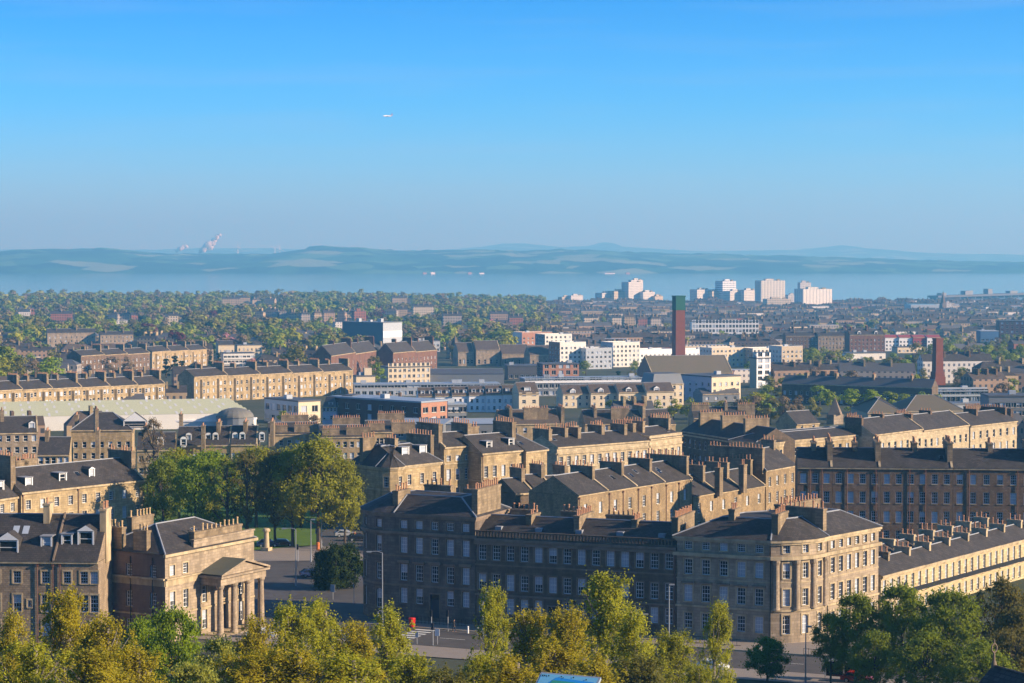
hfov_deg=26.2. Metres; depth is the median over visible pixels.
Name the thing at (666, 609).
window
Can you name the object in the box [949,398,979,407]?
shed
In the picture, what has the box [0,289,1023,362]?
woodland
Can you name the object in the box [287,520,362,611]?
side street
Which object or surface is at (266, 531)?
stone pillar
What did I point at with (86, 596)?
window
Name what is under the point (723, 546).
window
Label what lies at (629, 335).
house
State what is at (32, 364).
tree
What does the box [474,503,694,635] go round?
terraced house
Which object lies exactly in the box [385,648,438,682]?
tree
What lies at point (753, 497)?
terraced house
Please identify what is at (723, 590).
window
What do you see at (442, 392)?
terraced house
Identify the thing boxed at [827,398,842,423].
pyramid roof tower
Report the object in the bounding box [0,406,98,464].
house
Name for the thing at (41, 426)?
house
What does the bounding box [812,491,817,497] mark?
window
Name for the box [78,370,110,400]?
tenement
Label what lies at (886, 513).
window
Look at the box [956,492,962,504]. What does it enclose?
window
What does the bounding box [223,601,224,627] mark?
door
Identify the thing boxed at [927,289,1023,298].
dock pier
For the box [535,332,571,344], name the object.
apartment block
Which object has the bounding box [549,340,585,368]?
apartment block
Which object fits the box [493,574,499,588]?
window
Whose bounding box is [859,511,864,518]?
window
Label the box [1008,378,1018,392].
tree
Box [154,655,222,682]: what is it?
tree
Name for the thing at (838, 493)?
window
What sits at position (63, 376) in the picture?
house
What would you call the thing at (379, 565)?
window
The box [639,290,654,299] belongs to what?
apartment block
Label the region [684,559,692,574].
window
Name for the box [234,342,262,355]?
apartment block
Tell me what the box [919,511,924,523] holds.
window
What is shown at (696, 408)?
tenement
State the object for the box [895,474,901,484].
window
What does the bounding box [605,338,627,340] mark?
flat roofed block
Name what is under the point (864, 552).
window
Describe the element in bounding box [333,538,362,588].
shrub
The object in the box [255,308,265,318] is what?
villa
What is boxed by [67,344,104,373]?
tenement
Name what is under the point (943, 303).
church spire
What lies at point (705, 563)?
window
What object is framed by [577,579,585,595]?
window
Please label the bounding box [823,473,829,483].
window
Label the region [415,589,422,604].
window
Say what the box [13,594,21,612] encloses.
window
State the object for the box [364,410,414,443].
tenement
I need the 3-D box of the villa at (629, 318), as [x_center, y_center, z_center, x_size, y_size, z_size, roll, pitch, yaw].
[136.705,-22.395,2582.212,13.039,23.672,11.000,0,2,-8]
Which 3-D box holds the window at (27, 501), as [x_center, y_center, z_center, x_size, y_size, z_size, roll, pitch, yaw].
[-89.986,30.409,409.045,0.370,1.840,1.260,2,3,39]
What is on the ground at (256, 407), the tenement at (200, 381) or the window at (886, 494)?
the tenement at (200, 381)
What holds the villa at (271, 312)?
on the ground at (256, 407)
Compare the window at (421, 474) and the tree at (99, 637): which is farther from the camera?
the window at (421, 474)
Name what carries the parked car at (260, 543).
on the plaza
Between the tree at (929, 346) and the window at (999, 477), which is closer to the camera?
the window at (999, 477)
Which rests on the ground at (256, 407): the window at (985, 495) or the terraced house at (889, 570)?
the terraced house at (889, 570)
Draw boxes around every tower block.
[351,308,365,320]
[622,280,642,299]
[715,279,735,298]
[755,279,784,301]
[798,281,810,288]
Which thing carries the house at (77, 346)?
on the ground at (256, 407)
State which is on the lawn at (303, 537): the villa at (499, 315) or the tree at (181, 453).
the tree at (181, 453)
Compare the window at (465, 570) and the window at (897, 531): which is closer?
the window at (465, 570)
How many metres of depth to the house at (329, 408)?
778.92 m
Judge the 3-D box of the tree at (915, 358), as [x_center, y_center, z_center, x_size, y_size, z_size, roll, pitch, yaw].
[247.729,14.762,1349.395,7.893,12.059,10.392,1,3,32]
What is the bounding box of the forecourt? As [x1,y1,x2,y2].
[174,600,342,656]
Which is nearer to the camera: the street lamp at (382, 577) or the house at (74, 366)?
the street lamp at (382, 577)
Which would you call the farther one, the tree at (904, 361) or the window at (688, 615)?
the tree at (904, 361)
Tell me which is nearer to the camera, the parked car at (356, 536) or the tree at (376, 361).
the parked car at (356, 536)
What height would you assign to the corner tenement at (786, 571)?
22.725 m
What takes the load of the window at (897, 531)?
in the tenement at (916, 487)
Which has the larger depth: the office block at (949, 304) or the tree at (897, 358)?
the office block at (949, 304)
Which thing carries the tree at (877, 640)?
on the ground at (256, 407)
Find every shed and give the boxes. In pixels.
[121,393,144,399]
[176,417,256,426]
[393,417,452,439]
[430,368,503,383]
[445,418,493,433]
[693,388,739,401]
[850,396,899,417]
[892,395,962,413]
[904,304,939,309]
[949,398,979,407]
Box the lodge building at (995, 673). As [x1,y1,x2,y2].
[979,639,1023,682]
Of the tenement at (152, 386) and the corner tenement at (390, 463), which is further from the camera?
the tenement at (152, 386)
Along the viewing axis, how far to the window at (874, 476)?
420.20 m
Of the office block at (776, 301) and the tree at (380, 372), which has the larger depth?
the office block at (776, 301)
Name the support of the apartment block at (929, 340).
on the ground at (256, 407)
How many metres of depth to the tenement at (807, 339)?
1760.24 m
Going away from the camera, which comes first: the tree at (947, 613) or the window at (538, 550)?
the tree at (947, 613)
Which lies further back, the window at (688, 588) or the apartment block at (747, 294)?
the apartment block at (747, 294)
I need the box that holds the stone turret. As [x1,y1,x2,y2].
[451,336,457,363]
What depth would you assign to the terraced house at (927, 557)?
348.08 m
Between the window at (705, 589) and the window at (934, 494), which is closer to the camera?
the window at (705, 589)
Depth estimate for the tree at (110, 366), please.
1313.52 m
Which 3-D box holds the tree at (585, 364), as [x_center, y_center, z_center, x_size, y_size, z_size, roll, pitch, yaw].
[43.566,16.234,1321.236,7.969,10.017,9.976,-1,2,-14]
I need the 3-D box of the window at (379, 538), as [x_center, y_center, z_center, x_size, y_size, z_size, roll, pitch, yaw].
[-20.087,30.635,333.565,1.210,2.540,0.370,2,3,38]
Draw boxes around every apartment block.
[220,350,254,366]
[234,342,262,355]
[331,394,447,426]
[380,362,430,381]
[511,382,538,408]
[513,331,551,344]
[519,373,642,395]
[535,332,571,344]
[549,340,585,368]
[558,295,568,299]
[567,294,582,299]
[581,346,611,368]
[595,291,609,297]
[600,340,639,366]
[608,289,623,299]
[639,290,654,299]
[640,347,671,361]
[641,372,683,404]
[652,294,662,299]
[681,371,740,400]
[685,347,699,354]
[690,288,710,300]
[700,345,747,366]
[708,289,718,298]
[722,289,739,301]
[737,288,754,301]
[744,346,768,366]
[769,344,802,361]
[885,335,898,350]
[897,335,912,345]
[911,335,926,349]
[925,335,940,350]
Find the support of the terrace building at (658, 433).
on the ground at (256, 407)
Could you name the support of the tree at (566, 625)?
on the ground at (256, 407)
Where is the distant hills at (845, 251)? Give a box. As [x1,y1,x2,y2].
[0,242,1023,260]
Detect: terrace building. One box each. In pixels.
[532,418,648,474]
[623,413,682,454]
[782,371,937,404]
[842,411,923,447]
[894,407,969,447]
[955,403,1017,447]
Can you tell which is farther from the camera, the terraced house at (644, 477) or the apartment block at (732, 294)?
the apartment block at (732, 294)
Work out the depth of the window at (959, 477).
418.77 m
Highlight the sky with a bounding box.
[0,0,1023,254]
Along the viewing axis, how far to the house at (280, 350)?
1533.53 m
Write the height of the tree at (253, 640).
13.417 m
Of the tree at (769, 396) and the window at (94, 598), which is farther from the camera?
the tree at (769, 396)
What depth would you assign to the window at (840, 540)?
318.58 m
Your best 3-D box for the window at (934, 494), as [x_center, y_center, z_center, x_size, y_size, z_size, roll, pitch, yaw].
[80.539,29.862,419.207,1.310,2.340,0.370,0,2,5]
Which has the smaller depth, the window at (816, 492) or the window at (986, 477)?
the window at (986, 477)
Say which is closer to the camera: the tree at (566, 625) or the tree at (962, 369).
the tree at (566, 625)
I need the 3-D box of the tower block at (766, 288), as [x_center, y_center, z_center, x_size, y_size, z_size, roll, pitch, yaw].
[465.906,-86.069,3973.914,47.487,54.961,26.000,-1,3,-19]
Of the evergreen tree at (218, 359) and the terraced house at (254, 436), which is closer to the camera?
the terraced house at (254, 436)
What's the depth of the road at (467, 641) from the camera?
308.92 m
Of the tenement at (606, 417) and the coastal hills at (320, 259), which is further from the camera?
the coastal hills at (320, 259)
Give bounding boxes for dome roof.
[216,407,253,425]
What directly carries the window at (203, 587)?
in the portico house at (202, 568)
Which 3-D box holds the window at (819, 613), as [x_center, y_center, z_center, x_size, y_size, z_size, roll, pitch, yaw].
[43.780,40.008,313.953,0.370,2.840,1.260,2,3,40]
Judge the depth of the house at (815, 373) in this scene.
1059.71 m
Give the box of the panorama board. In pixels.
[536,672,600,682]
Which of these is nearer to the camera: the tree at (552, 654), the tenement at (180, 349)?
the tree at (552, 654)
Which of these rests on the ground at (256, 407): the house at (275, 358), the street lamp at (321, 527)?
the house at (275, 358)
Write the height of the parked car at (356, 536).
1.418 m
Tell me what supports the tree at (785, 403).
on the ground at (256, 407)
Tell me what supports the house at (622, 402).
on the ground at (256, 407)
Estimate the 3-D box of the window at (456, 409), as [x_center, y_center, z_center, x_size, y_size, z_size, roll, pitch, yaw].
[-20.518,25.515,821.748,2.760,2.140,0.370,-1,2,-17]
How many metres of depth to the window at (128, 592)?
314.79 m
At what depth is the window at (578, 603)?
321.39 m
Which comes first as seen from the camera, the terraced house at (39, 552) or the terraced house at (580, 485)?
the terraced house at (39, 552)
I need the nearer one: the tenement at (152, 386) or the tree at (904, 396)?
the tree at (904, 396)
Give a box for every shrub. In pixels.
[309,547,334,589]
[313,539,354,590]
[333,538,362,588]
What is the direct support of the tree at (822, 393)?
on the ground at (256, 407)
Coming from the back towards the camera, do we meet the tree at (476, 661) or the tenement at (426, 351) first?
the tenement at (426, 351)
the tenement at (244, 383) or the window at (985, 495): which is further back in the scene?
the tenement at (244, 383)
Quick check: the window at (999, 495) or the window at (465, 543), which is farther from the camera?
the window at (999, 495)
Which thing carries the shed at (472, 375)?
on the ground at (256, 407)
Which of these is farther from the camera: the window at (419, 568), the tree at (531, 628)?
the window at (419, 568)
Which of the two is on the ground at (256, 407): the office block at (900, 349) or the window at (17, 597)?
the office block at (900, 349)
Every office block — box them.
[264,394,320,422]
[342,318,401,342]
[352,379,500,395]
[402,338,439,351]
[446,398,466,417]
[504,362,536,379]
[536,360,578,376]
[690,319,758,333]
[763,297,790,304]
[785,293,793,301]
[891,344,921,352]
[938,385,987,400]
[946,301,951,307]
[976,329,998,342]
[980,390,1023,417]
[996,319,1023,341]
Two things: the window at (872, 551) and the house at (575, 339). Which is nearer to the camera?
the window at (872, 551)
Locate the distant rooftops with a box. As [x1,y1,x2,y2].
[0,296,1023,344]
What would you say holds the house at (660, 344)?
on the ground at (256, 407)
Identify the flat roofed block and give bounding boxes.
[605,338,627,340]
[685,344,726,347]
[732,369,749,382]
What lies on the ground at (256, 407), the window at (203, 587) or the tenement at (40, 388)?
the tenement at (40, 388)
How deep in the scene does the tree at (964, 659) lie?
250.34 m
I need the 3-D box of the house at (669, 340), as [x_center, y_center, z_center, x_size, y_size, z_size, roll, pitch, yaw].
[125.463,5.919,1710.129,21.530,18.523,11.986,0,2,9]
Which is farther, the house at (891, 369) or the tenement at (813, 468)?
the house at (891, 369)
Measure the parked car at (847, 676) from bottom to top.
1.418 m
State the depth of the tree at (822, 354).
1496.52 m
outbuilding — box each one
[498,463,531,513]
[525,459,546,488]
[545,461,568,478]
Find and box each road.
[254,561,383,622]
[328,622,978,682]
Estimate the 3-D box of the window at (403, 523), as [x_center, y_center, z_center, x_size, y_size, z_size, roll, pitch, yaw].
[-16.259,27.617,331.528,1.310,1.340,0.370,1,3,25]
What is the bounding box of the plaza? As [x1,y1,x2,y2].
[254,546,362,560]
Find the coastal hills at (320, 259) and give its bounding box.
[0,246,1023,272]
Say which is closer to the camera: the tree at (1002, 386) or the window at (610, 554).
the window at (610, 554)
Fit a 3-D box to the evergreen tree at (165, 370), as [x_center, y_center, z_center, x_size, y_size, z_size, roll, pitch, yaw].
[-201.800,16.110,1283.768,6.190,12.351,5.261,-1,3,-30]
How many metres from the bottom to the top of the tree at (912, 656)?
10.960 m
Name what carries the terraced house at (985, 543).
on the ground at (256, 407)
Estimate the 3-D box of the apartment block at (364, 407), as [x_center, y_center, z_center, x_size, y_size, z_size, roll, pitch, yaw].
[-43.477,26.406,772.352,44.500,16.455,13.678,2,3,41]
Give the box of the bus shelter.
[820,659,853,677]
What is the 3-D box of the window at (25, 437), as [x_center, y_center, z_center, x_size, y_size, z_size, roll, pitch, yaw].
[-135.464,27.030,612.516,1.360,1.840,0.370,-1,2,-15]
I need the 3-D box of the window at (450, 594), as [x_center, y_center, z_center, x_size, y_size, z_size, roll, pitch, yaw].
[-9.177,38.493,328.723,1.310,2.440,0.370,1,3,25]
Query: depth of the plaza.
407.86 m
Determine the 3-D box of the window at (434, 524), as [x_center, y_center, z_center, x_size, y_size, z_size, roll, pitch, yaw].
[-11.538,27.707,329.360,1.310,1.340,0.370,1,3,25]
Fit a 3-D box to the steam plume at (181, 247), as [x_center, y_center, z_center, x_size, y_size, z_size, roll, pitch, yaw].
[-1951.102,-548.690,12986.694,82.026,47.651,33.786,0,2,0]
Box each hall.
[0,398,249,430]
[453,342,473,365]
[472,340,499,365]
[499,344,526,365]
[524,345,548,363]
[841,350,885,359]
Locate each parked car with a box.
[246,627,274,637]
[257,539,278,546]
[274,538,290,546]
[299,568,313,577]
[334,529,353,536]
[347,533,362,540]
[697,659,729,669]
[840,670,873,682]
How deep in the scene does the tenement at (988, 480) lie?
418.45 m
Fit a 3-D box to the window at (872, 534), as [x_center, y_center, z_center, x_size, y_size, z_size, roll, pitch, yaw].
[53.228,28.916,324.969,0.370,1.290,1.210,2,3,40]
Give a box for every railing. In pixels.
[401,615,463,625]
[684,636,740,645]
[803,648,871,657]
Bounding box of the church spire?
[940,292,946,307]
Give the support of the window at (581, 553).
in the terraced house at (531, 558)
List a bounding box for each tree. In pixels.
[0,345,23,370]
[0,356,14,375]
[0,602,43,682]
[0,630,77,682]
[8,355,31,378]
[24,358,39,374]
[26,352,35,358]
[26,580,93,682]
[29,356,65,373]
[31,357,55,374]
[45,349,60,357]
[47,644,134,682]
[60,609,143,682]
[100,356,120,370]
[111,635,174,682]
[118,612,170,681]
[121,356,135,369]
[135,601,207,682]
[137,451,186,521]
[138,415,165,498]
[144,475,159,513]
[153,446,202,518]
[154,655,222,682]
[162,359,170,377]
[166,449,223,520]
[169,356,178,370]
[180,444,238,506]
[181,631,238,682]
[198,454,249,524]
[205,508,225,524]
[207,355,212,365]
[208,646,282,682]
[215,353,221,361]
[217,443,276,527]
[230,451,271,528]
[230,611,291,682]
[250,445,294,539]
[250,637,344,682]
[260,443,319,546]
[267,594,324,680]
[268,442,326,527]
[273,429,360,548]
[275,411,290,419]
[280,345,307,361]
[297,593,345,682]
[308,414,320,422]
[314,455,360,527]
[316,643,400,682]
[320,618,387,682]
[321,453,366,543]
[359,598,416,682]
[367,356,382,369]
[372,363,385,381]
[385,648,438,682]
[421,662,475,682]
[458,649,499,682]
[466,579,513,682]
[472,650,545,682]
[500,602,550,681]
[521,631,590,682]
[538,600,600,673]
[554,648,629,682]
[568,565,642,673]
[579,360,592,375]
[602,601,671,682]
[605,400,613,406]
[606,647,673,682]
[629,360,638,369]
[650,625,703,682]
[653,399,662,408]
[667,398,684,419]
[679,656,722,682]
[680,397,697,416]
[695,596,736,682]
[731,398,747,405]
[739,632,796,682]
[742,391,765,412]
[750,395,765,417]
[758,384,773,403]
[759,393,775,411]
[760,397,780,424]
[761,375,774,393]
[772,379,783,396]
[776,396,796,415]
[786,395,804,410]
[804,347,819,358]
[804,367,820,374]
[806,397,822,416]
[809,608,850,682]
[810,385,829,405]
[818,587,887,682]
[819,347,827,360]
[821,391,840,409]
[824,354,834,359]
[839,388,860,413]
[845,353,855,361]
[845,370,860,376]
[845,624,902,682]
[859,389,881,401]
[861,579,932,682]
[880,625,963,682]
[881,391,897,403]
[883,357,892,362]
[887,357,906,362]
[889,315,907,327]
[897,393,910,401]
[899,359,909,362]
[903,583,991,682]
[908,342,925,352]
[910,356,918,367]
[918,367,927,378]
[925,344,931,352]
[939,634,1020,682]
[943,343,956,351]
[951,367,969,379]
[952,378,959,386]
[955,370,965,376]
[959,567,1023,672]
[977,600,1023,672]
[980,345,993,359]
[992,341,1009,356]
[993,382,1009,392]
[1004,353,1018,360]
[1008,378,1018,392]
[1016,344,1023,357]
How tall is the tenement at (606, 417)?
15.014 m
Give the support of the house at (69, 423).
on the ground at (256, 407)
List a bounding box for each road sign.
[330,584,334,591]
[435,629,439,643]
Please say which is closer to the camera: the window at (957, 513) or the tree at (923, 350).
the window at (957, 513)
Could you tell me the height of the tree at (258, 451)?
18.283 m
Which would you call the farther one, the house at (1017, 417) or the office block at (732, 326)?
the office block at (732, 326)
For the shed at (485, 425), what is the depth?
730.99 m
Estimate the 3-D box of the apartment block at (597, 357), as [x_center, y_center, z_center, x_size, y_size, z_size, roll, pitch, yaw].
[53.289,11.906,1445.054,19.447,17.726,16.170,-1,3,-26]
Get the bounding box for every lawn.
[144,475,320,522]
[221,524,320,549]
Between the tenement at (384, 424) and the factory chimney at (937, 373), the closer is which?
the tenement at (384, 424)
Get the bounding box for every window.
[13,571,20,583]
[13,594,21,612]
[23,435,27,441]
[23,447,27,452]
[26,500,30,509]
[27,600,31,607]
[38,457,42,464]
[40,499,43,508]
[41,571,49,583]
[41,595,49,612]
[43,621,49,637]
[51,457,55,463]
[54,497,59,506]
[62,571,71,584]
[68,495,73,505]
[80,572,88,584]
[80,595,87,612]
[82,494,85,503]
[90,572,98,584]
[90,595,98,612]
[109,491,112,500]
[122,490,126,498]
[122,506,125,518]
[125,590,132,606]
[127,563,131,575]
[127,618,132,631]
[135,488,138,497]
[149,565,155,577]
[149,593,155,609]
[170,565,175,576]
[170,592,175,611]
[182,562,188,574]
[183,589,188,608]
[202,585,207,603]
[202,609,207,629]
[238,582,243,594]
[238,601,243,621]
[301,406,306,412]
[312,405,317,411]
[376,519,381,527]
[376,535,381,551]
[376,562,381,579]
[376,588,381,608]
[383,477,388,487]
[400,520,407,529]
[400,537,407,553]
[400,564,407,581]
[400,588,407,603]
[407,474,410,485]
[415,521,422,529]
[415,538,422,554]
[415,565,422,582]
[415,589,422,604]
[420,473,423,483]
[423,407,427,413]
[430,522,437,530]
[430,539,438,555]
[430,566,438,583]
[440,406,445,411]
[446,523,453,531]
[446,540,453,556]
[446,567,453,584]
[446,591,453,607]
[447,407,453,412]
[447,469,450,480]
[454,407,459,412]
[455,469,458,480]
[460,407,465,412]
[462,524,469,532]
[462,541,469,557]
[462,568,469,585]
[462,592,469,608]
[478,544,486,560]
[478,573,486,590]
[484,466,488,477]
[492,465,495,477]
[492,545,500,561]
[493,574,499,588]
[501,465,504,476]
[506,546,514,561]
[506,575,514,591]
[506,599,514,615]
[520,547,528,562]
[520,576,528,592]
[521,600,528,616]
[534,547,542,563]
[534,576,542,593]
[535,600,541,615]
[548,548,556,564]
[548,577,556,594]
[562,549,570,564]
[562,578,570,594]
[564,602,570,615]
[577,549,584,565]
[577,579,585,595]
[578,603,585,619]
[591,550,599,566]
[606,551,614,567]
[620,551,628,567]
[621,581,628,598]
[628,497,631,508]
[635,552,643,568]
[635,582,643,598]
[636,606,642,617]
[649,583,658,599]
[650,553,658,569]
[650,607,657,623]
[664,554,673,570]
[664,583,672,600]
[664,608,672,624]
[683,584,692,601]
[683,612,691,628]
[684,541,692,549]
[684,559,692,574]
[701,542,709,550]
[701,560,709,575]
[701,585,709,602]
[701,613,709,629]
[719,543,727,551]
[719,561,727,576]
[720,586,726,604]
[736,562,745,578]
[736,587,745,605]
[736,615,745,632]
[737,544,745,552]
[754,563,763,579]
[754,589,763,606]
[754,617,762,633]
[755,545,763,553]
[782,563,790,579]
[782,589,790,606]
[782,615,790,635]
[783,545,790,554]
[800,473,806,483]
[800,491,805,499]
[801,614,808,634]
[802,544,808,553]
[802,562,808,578]
[802,588,808,606]
[811,473,817,483]
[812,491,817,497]
[817,586,821,604]
[818,561,821,576]
[818,612,820,628]
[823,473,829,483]
[823,491,829,502]
[830,557,834,573]
[830,584,834,600]
[835,474,841,483]
[835,491,841,503]
[838,582,842,598]
[839,539,843,547]
[839,556,843,571]
[846,554,851,570]
[847,491,853,503]
[847,580,850,595]
[848,474,853,483]
[855,536,859,544]
[855,553,859,568]
[855,578,857,593]
[859,491,865,503]
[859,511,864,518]
[860,474,865,483]
[862,577,867,593]
[863,551,866,566]
[870,549,874,565]
[870,575,874,591]
[871,474,877,484]
[871,492,877,503]
[871,511,877,522]
[871,533,875,541]
[883,474,889,484]
[883,492,889,503]
[883,511,889,522]
[884,530,888,537]
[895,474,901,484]
[895,492,901,503]
[895,511,901,522]
[895,530,900,539]
[907,474,913,484]
[907,492,913,503]
[907,511,913,523]
[919,474,924,484]
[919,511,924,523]
[920,492,924,503]
[931,474,937,484]
[931,511,937,523]
[932,492,937,503]
[943,474,949,484]
[943,492,949,504]
[943,512,949,523]
[956,475,962,484]
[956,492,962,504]
[956,512,961,520]
[969,492,975,504]
[970,475,975,484]
[970,512,975,522]
[983,475,989,485]
[983,493,989,504]
[996,475,1003,485]
[996,493,1002,504]
[997,512,1002,523]
[1010,475,1016,485]
[1010,493,1016,504]
[1010,512,1015,518]
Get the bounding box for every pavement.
[193,632,932,682]
[357,619,484,632]
[497,627,971,661]
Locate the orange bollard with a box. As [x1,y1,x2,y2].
[316,542,319,550]
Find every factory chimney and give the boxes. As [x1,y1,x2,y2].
[672,295,685,354]
[929,338,945,384]
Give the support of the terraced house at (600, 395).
on the ground at (256, 407)
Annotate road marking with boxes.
[402,629,794,663]
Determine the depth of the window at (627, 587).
318.97 m
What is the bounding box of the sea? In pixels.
[0,261,1023,300]
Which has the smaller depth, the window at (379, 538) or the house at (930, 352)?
the window at (379, 538)
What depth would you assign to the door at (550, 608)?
323.04 m
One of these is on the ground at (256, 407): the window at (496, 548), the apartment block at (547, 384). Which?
the apartment block at (547, 384)
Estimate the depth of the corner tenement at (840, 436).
556.05 m
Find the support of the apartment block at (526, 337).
on the ground at (256, 407)
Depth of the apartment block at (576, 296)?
4528.48 m
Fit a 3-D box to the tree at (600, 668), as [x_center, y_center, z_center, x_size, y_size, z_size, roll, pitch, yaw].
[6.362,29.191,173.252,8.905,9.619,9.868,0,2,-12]
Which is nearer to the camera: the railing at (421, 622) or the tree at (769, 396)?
the railing at (421, 622)
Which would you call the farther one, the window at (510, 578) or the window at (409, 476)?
the window at (409, 476)
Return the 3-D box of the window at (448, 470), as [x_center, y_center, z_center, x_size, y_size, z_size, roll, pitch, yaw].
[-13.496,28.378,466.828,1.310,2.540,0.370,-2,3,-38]
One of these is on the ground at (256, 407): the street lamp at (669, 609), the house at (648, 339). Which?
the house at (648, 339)
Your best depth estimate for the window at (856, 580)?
322.26 m
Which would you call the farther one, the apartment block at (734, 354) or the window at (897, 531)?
the apartment block at (734, 354)
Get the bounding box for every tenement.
[0,372,22,401]
[19,372,52,400]
[46,325,94,346]
[49,371,81,400]
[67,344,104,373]
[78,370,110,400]
[99,328,132,346]
[101,343,127,373]
[106,369,137,399]
[124,343,149,369]
[134,368,164,398]
[147,341,170,369]
[168,341,188,365]
[178,361,227,398]
[186,341,206,365]
[224,360,260,399]
[257,359,292,398]
[267,412,318,453]
[289,358,323,396]
[313,337,355,374]
[318,415,370,460]
[319,357,352,395]
[349,428,443,527]
[351,336,377,374]
[360,478,511,624]
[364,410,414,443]
[377,336,415,370]
[412,335,436,368]
[416,417,480,492]
[460,416,523,488]
[493,403,564,440]
[506,433,548,474]
[578,404,639,431]
[623,403,675,430]
[672,493,882,642]
[681,409,795,471]
[688,400,754,425]
[707,434,794,509]
[728,425,868,456]
[782,329,817,349]
[795,433,832,507]
[816,328,846,352]
[832,434,880,541]
[844,325,884,351]
[880,435,952,539]
[952,437,1023,528]
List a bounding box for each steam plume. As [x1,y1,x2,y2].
[175,245,187,251]
[198,233,220,253]
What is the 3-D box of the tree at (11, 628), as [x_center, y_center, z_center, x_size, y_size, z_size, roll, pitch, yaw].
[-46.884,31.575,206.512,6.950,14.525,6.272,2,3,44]
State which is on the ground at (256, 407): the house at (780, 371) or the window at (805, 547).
the house at (780, 371)
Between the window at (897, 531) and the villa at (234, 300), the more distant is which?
the villa at (234, 300)
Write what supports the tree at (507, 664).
on the ground at (256, 407)
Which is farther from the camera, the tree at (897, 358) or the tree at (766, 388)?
the tree at (897, 358)
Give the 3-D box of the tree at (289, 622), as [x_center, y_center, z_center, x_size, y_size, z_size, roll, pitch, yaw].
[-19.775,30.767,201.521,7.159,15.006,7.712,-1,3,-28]
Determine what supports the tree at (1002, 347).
on the ground at (256, 407)
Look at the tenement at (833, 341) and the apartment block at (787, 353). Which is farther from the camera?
the tenement at (833, 341)
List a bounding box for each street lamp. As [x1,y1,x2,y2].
[282,528,296,585]
[310,519,314,561]
[321,502,322,547]
[366,551,383,625]
[668,584,674,636]
[804,626,811,682]
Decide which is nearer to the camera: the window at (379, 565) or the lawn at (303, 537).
the window at (379, 565)
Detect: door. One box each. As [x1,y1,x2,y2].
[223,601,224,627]
[431,594,438,618]
[549,607,556,628]
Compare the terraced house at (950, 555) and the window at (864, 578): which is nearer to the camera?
the window at (864, 578)
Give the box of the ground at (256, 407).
[0,301,1023,682]
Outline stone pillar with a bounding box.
[261,528,271,550]
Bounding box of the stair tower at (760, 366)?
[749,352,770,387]
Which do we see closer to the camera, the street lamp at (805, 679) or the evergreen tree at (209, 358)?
the street lamp at (805, 679)
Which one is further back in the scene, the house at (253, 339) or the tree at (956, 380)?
the house at (253, 339)
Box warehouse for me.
[637,355,732,375]
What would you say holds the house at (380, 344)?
on the ground at (256, 407)
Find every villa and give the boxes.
[18,309,30,316]
[50,309,72,320]
[108,310,119,320]
[120,310,129,320]
[168,311,177,325]
[222,295,239,305]
[240,294,249,303]
[250,297,260,304]
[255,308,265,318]
[264,297,276,304]
[265,307,278,318]
[279,307,286,318]
[288,309,296,320]
[298,309,309,322]
[311,309,321,320]
[321,308,334,321]
[337,308,346,321]
[346,308,350,320]
[385,306,397,315]
[391,295,406,303]
[397,305,407,318]
[412,303,433,317]
[442,311,461,327]
[489,309,507,319]
[508,313,522,326]
[582,313,597,321]
[610,313,621,324]
[622,312,634,326]
[636,314,646,325]
[647,314,660,325]
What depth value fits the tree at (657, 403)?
848.33 m
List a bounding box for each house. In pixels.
[0,376,6,380]
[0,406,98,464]
[0,444,144,533]
[0,480,18,512]
[0,498,112,647]
[5,341,31,354]
[10,410,44,445]
[17,344,51,358]
[20,371,68,379]
[21,356,81,373]
[23,360,68,373]
[37,427,100,464]
[50,370,122,378]
[51,353,68,358]
[60,341,115,351]
[64,405,101,435]
[68,347,87,351]
[70,411,182,460]
[99,507,269,640]
[107,366,149,375]
[137,332,163,346]
[137,422,205,477]
[154,336,174,345]
[165,381,186,398]
[172,363,239,384]
[177,418,221,456]
[186,341,212,363]
[196,332,227,339]
[204,418,248,474]
[216,340,233,357]
[231,417,274,474]
[233,335,261,341]
[252,339,269,352]
[255,351,284,363]
[257,358,275,365]
[271,345,295,353]
[276,358,309,364]
[285,346,318,353]
[302,331,337,342]
[322,395,337,424]
[333,322,341,328]
[338,393,360,405]
[353,368,375,382]
[374,341,384,349]
[377,392,401,396]
[416,387,434,398]
[434,387,451,398]
[447,338,463,358]
[451,386,468,411]
[468,386,485,411]
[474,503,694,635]
[485,385,502,411]
[502,385,513,408]
[528,460,608,518]
[556,384,588,407]
[572,335,605,341]
[572,337,587,341]
[586,340,601,346]
[586,383,616,407]
[595,457,637,514]
[606,331,649,341]
[610,395,653,408]
[614,383,645,400]
[624,452,665,520]
[638,331,671,336]
[640,339,669,347]
[642,382,674,407]
[643,335,671,341]
[645,448,692,520]
[659,337,687,347]
[689,460,723,525]
[692,335,715,344]
[695,332,726,342]
[705,456,747,516]
[723,334,766,345]
[729,454,765,511]
[734,337,780,346]
[750,333,768,338]
[771,359,806,364]
[771,361,838,387]
[775,410,819,429]
[798,360,837,364]
[810,371,841,376]
[824,357,851,363]
[838,360,915,377]
[847,359,874,362]
[878,532,946,607]
[878,545,904,619]
[890,539,926,607]
[895,529,965,594]
[909,350,931,360]
[915,523,984,594]
[917,351,992,382]
[935,520,1002,590]
[947,341,988,351]
[953,515,1019,581]
[957,349,984,353]
[960,368,1007,392]
[971,512,1023,579]
[972,358,1023,368]
[988,366,1017,392]
[1002,366,1023,390]
[1007,336,1023,350]
[1007,408,1022,425]
[1017,420,1023,447]
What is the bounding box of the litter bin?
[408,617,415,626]
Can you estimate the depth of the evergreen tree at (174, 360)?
1282.92 m
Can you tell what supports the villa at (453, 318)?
on the ground at (256, 407)
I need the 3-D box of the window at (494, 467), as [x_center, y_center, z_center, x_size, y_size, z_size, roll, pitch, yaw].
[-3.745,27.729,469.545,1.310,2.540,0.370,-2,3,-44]

